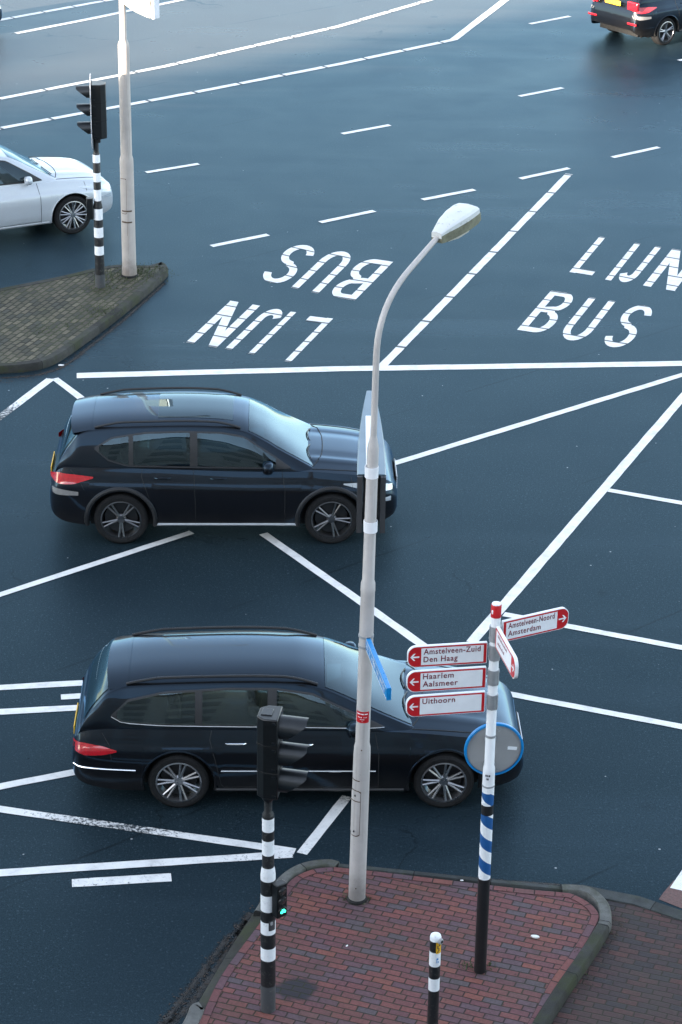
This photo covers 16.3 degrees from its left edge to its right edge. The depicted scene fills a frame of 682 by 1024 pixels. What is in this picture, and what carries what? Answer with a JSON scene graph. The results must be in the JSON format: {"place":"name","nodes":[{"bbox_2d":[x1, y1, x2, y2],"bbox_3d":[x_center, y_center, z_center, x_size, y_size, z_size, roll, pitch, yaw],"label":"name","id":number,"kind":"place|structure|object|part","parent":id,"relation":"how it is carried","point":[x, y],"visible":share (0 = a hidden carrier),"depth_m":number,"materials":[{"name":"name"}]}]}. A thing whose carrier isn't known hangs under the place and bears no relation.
{"place":"outdoors","nodes":[
{"label":"outdoors","id":0,"kind":"place"},
{"bbox_2d":[0,266,159,362],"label":"island paving","id":1,"kind":"structure","parent":0,"point":[54,304],"depth_m":39.88,"materials":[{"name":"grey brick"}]},
{"bbox_2d":[76,73,106,287],"bbox_3d":[-4.155,-5.553,40.180,0.504,3.710,0.415,14,28,26],"label":"traffic light","id":2,"kind":"object","parent":1,"relation":"on","point":[94,109],"visible":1,"depth_m":39.87,"materials":[{"name":"black plastic"}]},
{"bbox_2d":[78,260,173,283],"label":"grass","id":3,"kind":"structure","parent":1,"relation":"on","point":[141,267],"depth_m":41.56,"materials":[{"name":"green plant"}]},
{"bbox_2d":[118,0,137,278],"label":"lamp post","id":4,"kind":"object","parent":1,"relation":"on","point":[129,266],"visible":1,"depth_m":40.54,"materials":[{"name":"grey metal"}]},
{"bbox_2d":[122,0,159,19],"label":"lightbox sign","id":5,"kind":"object","parent":4,"relation":"attached to","point":[148,8],"visible":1,"depth_m":39.13,"materials":[{"name":"plastic"}]},
{"bbox_2d":[0,0,681,1023],"bbox_3d":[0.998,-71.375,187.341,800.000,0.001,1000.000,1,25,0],"label":"road","id":6,"kind":"structure","parent":0,"point":[462,544],"depth_m":36.60,"materials":[{"name":"grey asphalt"}]},
{"bbox_2d":[0,378,52,419],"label":"guide line","id":7,"kind":"object","parent":6,"relation":"on","point":[25,397],"visible":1,"depth_m":36.63,"materials":[{"name":"paint"}]},
{"bbox_2d":[0,769,74,789],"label":"guide line","id":8,"kind":"object","parent":6,"relation":"on","point":[19,782],"visible":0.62,"depth_m":26.47,"materials":[{"name":"paint"}]},
{"bbox_2d":[0,705,76,714],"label":"guide line","id":9,"kind":"object","parent":6,"relation":"on","point":[38,709],"visible":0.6,"depth_m":27.89,"materials":[{"name":"paint"}]},
{"bbox_2d":[0,680,82,689],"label":"guide line","id":10,"kind":"object","parent":6,"relation":"on","point":[42,685],"visible":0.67,"depth_m":28.43,"materials":[{"name":"paint"}]},
{"bbox_2d":[0,0,111,20],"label":"edge line","id":11,"kind":"object","parent":6,"relation":"on","point":[54,9],"visible":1,"depth_m":60.19,"materials":[{"name":"paint"}]},
{"bbox_2d":[0,145,112,233],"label":"car","id":12,"kind":"object","parent":6,"relation":"on","point":[40,190],"visible":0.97,"depth_m":43.45,"materials":[{"name":"silver metal"}]},
{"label":"window","id":13,"kind":"part","parent":12,"relation":"part of","materials":[{"name":"black glass"}]},
{"bbox_2d":[0,325,121,382],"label":"fallen leaves","id":14,"kind":"object","parent":6,"relation":"on","point":[65,360],"visible":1,"depth_m":38.09,"materials":[{"name":"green plant"}]},
{"bbox_2d":[52,378,83,398],"bbox_3d":[-3.918,-1.698,36.548,0.132,0.001,2.189,-14,29,-29],"label":"guide line","id":15,"kind":"object","parent":6,"relation":"on","point":[69,389],"visible":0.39,"depth_m":37.01,"materials":[{"name":"paint"}]},
{"bbox_2d":[61,693,80,699],"bbox_3d":[-2.976,2.169,28.214,0.670,0.001,0.128,-3,25,-8],"label":"lane marking","id":16,"kind":"object","parent":6,"relation":"on","point":[71,696],"visible":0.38,"depth_m":28.18,"materials":[{"name":"paint"}]},
{"bbox_2d":[1,283,164,378],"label":"gutter dirt","id":17,"kind":"structure","parent":6,"relation":"on","point":[122,320],"depth_m":39.14,"materials":[{"name":"soil"}]},
{"bbox_2d":[0,262,167,373],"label":"kerb","id":18,"kind":"structure","parent":6,"relation":"on","point":[124,307],"depth_m":39.42,"materials":[{"name":"grey concrete"}]},
{"bbox_2d":[0,531,193,596],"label":"guide line","id":19,"kind":"object","parent":6,"relation":"on","point":[91,564],"visible":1,"depth_m":31.43,"materials":[{"name":"paint"}]},
{"bbox_2d":[15,0,182,33],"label":"edge line","id":20,"kind":"object","parent":6,"relation":"on","point":[65,23],"visible":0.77,"depth_m":59.15,"materials":[{"name":"paint"}]},
{"bbox_2d":[72,873,171,886],"bbox_3d":[-2.270,3.811,24.689,1.025,0.001,0.153,-2,25,-7],"label":"lane marking","id":21,"kind":"object","parent":6,"relation":"on","point":[131,879],"visible":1,"depth_m":24.69,"materials":[{"name":"paint"}]},
{"bbox_2d":[0,851,292,875],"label":"guide line","id":22,"kind":"object","parent":6,"relation":"on","point":[131,864],"visible":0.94,"depth_m":24.96,"materials":[{"name":"paint"}]},
{"bbox_2d":[0,806,295,853],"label":"guide line","id":23,"kind":"object","parent":6,"relation":"on","point":[129,827],"visible":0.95,"depth_m":25.57,"materials":[{"name":"paint"}]},
{"bbox_2d":[145,163,199,172],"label":"lane marking","id":24,"kind":"object","parent":6,"relation":"on","point":[163,169],"visible":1,"depth_m":47.76,"materials":[{"name":"paint"}]},
{"bbox_2d":[183,1002,204,1023],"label":"kerb","id":25,"kind":"structure","parent":6,"relation":"on","point":[195,1013],"depth_m":22.46,"materials":[{"name":"concrete"}]},
{"bbox_2d":[158,912,252,1023],"bbox_3d":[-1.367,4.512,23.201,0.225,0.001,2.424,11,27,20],"label":"gutter dirt","id":26,"kind":"structure","parent":6,"relation":"on","point":[202,972],"depth_m":23.24,"materials":[{"name":"brown soil"}]},
{"bbox_2d":[160,900,259,1016],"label":"fallen leaves","id":27,"kind":"object","parent":26,"relation":"on","point":[205,968],"visible":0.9,"depth_m":23.27,"materials":[{"name":"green plant"}]},
{"bbox_2d":[0,0,431,99],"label":"edge line","id":28,"kind":"object","parent":6,"relation":"on","point":[229,51],"visible":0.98,"depth_m":56.40,"materials":[{"name":"paint"}]},
{"bbox_2d":[187,301,258,347],"bbox_3d":[-1.953,-3.138,39.721,0.565,0.001,2.189,8,26,15],"label":"lane letter","id":29,"kind":"object","parent":6,"relation":"on","point":[222,333],"visible":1,"depth_m":39.69,"materials":[{"name":"paint"}]},
{"bbox_2d":[50,387,396,543],"bbox_3d":[-1.583,-0.706,32.485,4.681,1.677,2.070,0,25,-2],"label":"car","id":30,"kind":"object","parent":6,"relation":"on","point":[129,467],"visible":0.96,"depth_m":31.72,"materials":[{"name":"paint"}]},
{"bbox_3d":[-3.652,-1.139,32.224,0.240,0.411,1.302,0,25,-2],"label":"rear window","id":31,"kind":"part","parent":30,"relation":"part of","materials":[{"name":"blue glass"}]},
{"bbox_3d":[-3.008,-0.812,31.566,0.390,0.359,0.128,0,25,-2],"label":"window","id":32,"kind":"part","parent":30,"relation":"part of","materials":[{"name":"black glass"}]},
{"bbox_3d":[-2.378,-0.828,31.585,0.750,0.424,0.143,0,25,-2],"label":"window","id":33,"kind":"part","parent":30,"relation":"part of","materials":[{"name":"black glass"}]},
{"bbox_3d":[-1.383,-0.819,31.623,1.040,0.434,0.151,0,25,-2],"label":"window","id":34,"kind":"part","parent":30,"relation":"part of","materials":[{"name":"black glass"}]},
{"bbox_2d":[0,39,454,129],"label":"edge line","id":35,"kind":"object","parent":6,"relation":"on","point":[224,86],"visible":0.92,"depth_m":53.83,"materials":[{"name":"paint"}]},
{"bbox_2d":[199,915,260,1008],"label":"kerb","id":36,"kind":"structure","parent":6,"relation":"on","point":[253,922],"depth_m":23.47,"materials":[{"name":"grey concrete"}]},
{"bbox_2d":[210,234,269,246],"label":"lane marking","id":37,"kind":"object","parent":6,"relation":"on","point":[237,240],"visible":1,"depth_m":43.70,"materials":[{"name":"paint"}]},
{"bbox_2d":[225,309,281,349],"bbox_3d":[-1.457,-3.039,39.523,0.363,0.001,2.068,12,27,22],"label":"lane letter","id":38,"kind":"object","parent":6,"relation":"on","point":[276,313],"visible":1,"depth_m":39.74,"materials":[{"name":"paint"}]},
{"bbox_2d":[248,312,295,353],"bbox_3d":[-1.128,-2.965,39.373,0.099,0.001,2.097,8,26,16],"label":"lane letter","id":39,"kind":"object","parent":6,"relation":"on","point":[264,340],"visible":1,"depth_m":39.28,"materials":[{"name":"paint"}]},
{"bbox_2d":[263,245,313,282],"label":"lane letter","id":40,"kind":"object","parent":6,"relation":"on","point":[289,263],"visible":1,"depth_m":42.51,"materials":[{"name":"paint"}]},
{"bbox_2d":[253,859,339,915],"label":"kerb","id":41,"kind":"structure","parent":6,"relation":"on","point":[287,876],"depth_m":24.75,"materials":[{"name":"concrete"}]},
{"bbox_2d":[72,626,522,807],"bbox_3d":[-0.470,2.188,26.493,4.951,1.484,2.044,0,25,-1],"label":"car","id":42,"kind":"object","parent":6,"relation":"on","point":[170,718],"visible":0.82,"depth_m":25.82,"materials":[{"name":"black paint"}]},
{"bbox_3d":[-2.660,1.791,26.260,0.270,0.389,1.305,0,25,-1],"label":"rear window","id":43,"kind":"part","parent":42,"relation":"part of","materials":[{"name":"blue glass"}]},
{"bbox_2d":[285,316,332,361],"bbox_3d":[-0.660,-2.851,39.140,0.402,0.001,2.145,9,26,16],"label":"lane letter","id":44,"kind":"object","parent":6,"relation":"on","point":[324,322],"visible":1,"depth_m":39.35,"materials":[{"name":"paint"}]},
{"bbox_2d":[291,251,349,292],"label":"lane letter","id":45,"kind":"object","parent":6,"relation":"on","point":[328,278],"visible":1,"depth_m":42.22,"materials":[{"name":"paint"}]},
{"bbox_2d":[297,795,351,854],"bbox_3d":[-0.173,3.366,25.713,0.124,0.001,1.254,10,27,20],"label":"guide line","id":46,"kind":"object","parent":6,"relation":"on","point":[329,818],"visible":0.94,"depth_m":25.71,"materials":[{"name":"paint"}]},
{"bbox_2d":[259,532,426,644],"bbox_3d":[-0.003,0.980,30.879,0.137,0.001,3.846,-15,29,-30],"label":"guide line","id":47,"kind":"object","parent":6,"relation":"on","point":[386,619],"visible":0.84,"depth_m":30.93,"materials":[{"name":"paint"}]},
{"bbox_2d":[319,210,375,222],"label":"lane marking","id":48,"kind":"object","parent":6,"relation":"on","point":[347,216],"visible":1,"depth_m":45.06,"materials":[{"name":"paint"}]},
{"bbox_2d":[332,259,391,299],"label":"lane letter","id":49,"kind":"object","parent":6,"relation":"on","point":[364,286],"visible":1,"depth_m":41.78,"materials":[{"name":"paint"}]},
{"bbox_2d":[342,124,390,133],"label":"lane marking","id":50,"kind":"object","parent":6,"relation":"on","point":[370,128],"visible":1,"depth_m":50.53,"materials":[{"name":"paint"}]},
{"bbox_2d":[77,361,681,377],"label":"stop line","id":51,"kind":"object","parent":6,"relation":"on","point":[370,368],"visible":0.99,"depth_m":37.96,"materials":[{"name":"paint"}]},
{"bbox_2d":[421,189,475,199],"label":"lane marking","id":52,"kind":"object","parent":6,"relation":"on","point":[448,194],"visible":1,"depth_m":46.41,"materials":[{"name":"paint"}]},
{"bbox_2d":[337,863,560,891],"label":"kerb","id":53,"kind":"structure","parent":6,"relation":"on","point":[531,886],"depth_m":24.63,"materials":[{"name":"grey concrete"}]},
{"bbox_2d":[379,173,572,366],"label":"lane divider","id":54,"kind":"object","parent":6,"relation":"on","point":[445,301],"visible":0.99,"depth_m":42.08,"materials":[{"name":"paint"}]},
{"bbox_2d":[450,0,507,39],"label":"edge line","id":55,"kind":"object","parent":6,"relation":"on","point":[478,20],"visible":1,"depth_m":59.78,"materials":[{"name":"paint"}]},
{"bbox_2d":[456,875,560,885],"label":"gutter dirt","id":56,"kind":"structure","parent":6,"relation":"on","point":[531,882],"depth_m":24.74,"materials":[{"name":"soil"}]},
{"bbox_2d":[395,373,681,464],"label":"guide line","id":57,"kind":"object","parent":6,"relation":"on","point":[517,425],"visible":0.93,"depth_m":36.11,"materials":[{"name":"paint"}]},
{"bbox_2d":[518,87,563,96],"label":"lane marking","id":58,"kind":"object","parent":6,"relation":"on","point":[541,91],"visible":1,"depth_m":53.53,"materials":[{"name":"paint"}]},
{"bbox_2d":[519,167,569,178],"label":"lane marking","id":59,"kind":"object","parent":6,"relation":"on","point":[544,173],"visible":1,"depth_m":47.77,"materials":[{"name":"paint"}]},
{"bbox_2d":[517,291,572,331],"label":"lane letter","id":60,"kind":"object","parent":6,"relation":"on","point":[551,313],"visible":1,"depth_m":40.45,"materials":[{"name":"paint"}]},
{"bbox_2d":[529,16,570,23],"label":"lane marking","id":61,"kind":"object","parent":6,"relation":"on","point":[549,19],"visible":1,"depth_m":59.89,"materials":[{"name":"paint"}]},
{"bbox_2d":[532,923,608,1023],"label":"kerb","id":62,"kind":"structure","parent":6,"relation":"on","point":[569,980],"depth_m":23.12,"materials":[{"name":"grey concrete"}]},
{"bbox_2d":[467,393,681,641],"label":"guide line","id":63,"kind":"object","parent":6,"relation":"on","point":[516,590],"visible":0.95,"depth_m":32.84,"materials":[{"name":"paint"}]},
{"bbox_2d":[560,884,611,932],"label":"kerb","id":64,"kind":"structure","parent":6,"relation":"on","point":[596,899],"depth_m":24.33,"materials":[{"name":"concrete"}]},
{"bbox_2d":[570,237,604,274],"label":"lane letter","id":65,"kind":"object","parent":6,"relation":"on","point":[586,255],"visible":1,"depth_m":42.91,"materials":[{"name":"paint"}]},
{"bbox_2d":[563,297,614,339],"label":"lane letter","id":66,"kind":"object","parent":6,"relation":"on","point":[567,335],"visible":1,"depth_m":40.09,"materials":[{"name":"paint"}]},
{"bbox_2d":[503,612,681,649],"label":"guide line","id":67,"kind":"object","parent":6,"relation":"on","point":[618,635],"visible":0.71,"depth_m":29.76,"materials":[{"name":"paint"}]},
{"bbox_2d":[511,692,681,728],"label":"guide line","id":68,"kind":"object","parent":6,"relation":"on","point":[598,710],"visible":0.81,"depth_m":28.04,"materials":[{"name":"paint"}]},
{"bbox_2d":[605,243,639,279],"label":"lane letter","id":69,"kind":"object","parent":6,"relation":"on","point":[621,263],"visible":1,"depth_m":42.89,"materials":[{"name":"paint"}]},
{"bbox_2d":[605,305,651,346],"bbox_3d":[4.808,-3.113,39.873,0.459,0.001,2.157,10,26,18],"label":"lane letter","id":70,"kind":"object","parent":6,"relation":"on","point":[628,325],"visible":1,"depth_m":39.84,"materials":[{"name":"paint"}]},
{"bbox_2d":[581,884,681,920],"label":"kerb","id":71,"kind":"structure","parent":6,"relation":"on","point":[656,907],"depth_m":24.42,"materials":[{"name":"grey concrete"}]},
{"bbox_2d":[610,146,659,157],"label":"lane marking","id":72,"kind":"object","parent":6,"relation":"on","point":[634,152],"visible":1,"depth_m":49.22,"materials":[{"name":"paint"}]},
{"bbox_2d":[588,0,681,44],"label":"car","id":73,"kind":"object","parent":6,"relation":"on","point":[659,22],"visible":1,"depth_m":57.25,"materials":[{"name":"black paint"}]},
{"bbox_2d":[619,246,660,281],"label":"lane letter","id":74,"kind":"object","parent":6,"relation":"on","point":[624,277],"visible":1,"depth_m":42.50,"materials":[{"name":"paint"}]},
{"bbox_2d":[607,489,681,504],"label":"guide line","id":75,"kind":"object","parent":6,"relation":"on","point":[645,496],"visible":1,"depth_m":33.59,"materials":[{"name":"paint"}]},
{"bbox_2d":[644,249,681,290],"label":"lane letter","id":76,"kind":"object","parent":6,"relation":"on","point":[674,279],"visible":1,"depth_m":42.37,"materials":[{"name":"paint"}]},
{"bbox_2d":[659,880,681,907],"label":"cycle crossing","id":77,"kind":"object","parent":6,"relation":"on","point":[669,895],"visible":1,"depth_m":24.54,"materials":[{"name":"pink paint"}]},
{"bbox_2d":[670,871,681,889],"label":"crossing block","id":78,"kind":"structure","parent":77,"relation":"on","point":[677,883],"depth_m":24.76,"materials":[{"name":"paint"}]},
{"bbox_2d":[208,871,598,1023],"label":"island paving","id":79,"kind":"structure","parent":0,"point":[379,963],"depth_m":23.38,"materials":[{"name":"red brick"}]},
{"bbox_2d":[256,705,308,1013],"bbox_3d":[-0.536,3.252,21.873,0.452,3.229,0.287,5,25,8],"label":"traffic light","id":80,"kind":"object","parent":79,"relation":"on","point":[276,753],"visible":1,"depth_m":21.43,"materials":[{"name":"paint"}]},
{"bbox_2d":[230,887,562,1004],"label":"fallen leaves","id":81,"kind":"object","parent":79,"relation":"on","point":[413,937],"visible":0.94,"depth_m":23.37,"materials":[{"name":"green plant"}]},
{"bbox_2d":[199,867,598,1023],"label":"brick border","id":82,"kind":"object","parent":79,"relation":"on","point":[291,884],"visible":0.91,"depth_m":23.82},
{"bbox_2d":[347,203,480,904],"bbox_3d":[0.682,0.533,23.340,0.285,6.974,1.745,17,30,32],"label":"lamp post","id":83,"kind":"object","parent":79,"relation":"on","point":[456,221],"visible":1,"depth_m":22.80,"materials":[{"name":"metal"}]},
{"bbox_2d":[350,790,360,835],"bbox_3d":[0.135,2.995,23.750,0.124,0.514,0.042,22,32,38],"label":"inspection door","id":84,"kind":"structure","parent":83,"relation":"in","point":[355,806],"depth_m":23.74,"materials":[{"name":"paint"}]},
{"bbox_2d":[356,391,385,533],"bbox_3d":[0.291,-0.551,23.359,0.274,0.725,2.287,1,25,0],"label":"advert lightbox","id":85,"kind":"object","parent":83,"relation":"attached to","point":[364,472],"visible":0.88,"depth_m":22.57,"materials":[{"name":"white plastic"}]},
{"bbox_2d":[358,633,390,699],"bbox_3d":[0.312,1.447,22.549,0.148,0.134,1.155,-3,25,-8],"label":"street name sign","id":86,"kind":"object","parent":83,"relation":"attached to","point":[369,649],"visible":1,"depth_m":22.46,"materials":[{"name":"metal"}]},
{"bbox_2d":[427,932,443,1023],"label":"bollard","id":87,"kind":"object","parent":79,"relation":"on","point":[436,940],"visible":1,"depth_m":21.95,"materials":[{"name":"metal"}]},
{"bbox_2d":[406,601,568,973],"bbox_3d":[1.301,2.607,22.395,1.130,4.008,1.207,13,27,24],"label":"signpost","id":88,"kind":"object","parent":79,"relation":"on","point":[492,747],"visible":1,"depth_m":21.82,"materials":[{"name":"metal"}]},
{"bbox_2d":[459,960,495,970],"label":"grass","id":89,"kind":"structure","parent":0,"point":[490,963],"depth_m":23.24,"materials":[{"name":"green plant"}]},
{"bbox_2d":[552,900,681,1023],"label":"pavement","id":90,"kind":"structure","parent":0,"point":[637,979],"depth_m":23.26,"materials":[{"name":"brown brick"}]},
{"bbox_2d":[576,914,624,993],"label":"fallen leaves","id":91,"kind":"object","parent":90,"relation":"on","point":[603,949],"visible":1,"depth_m":23.69,"materials":[{"name":"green plant"}]}
]}

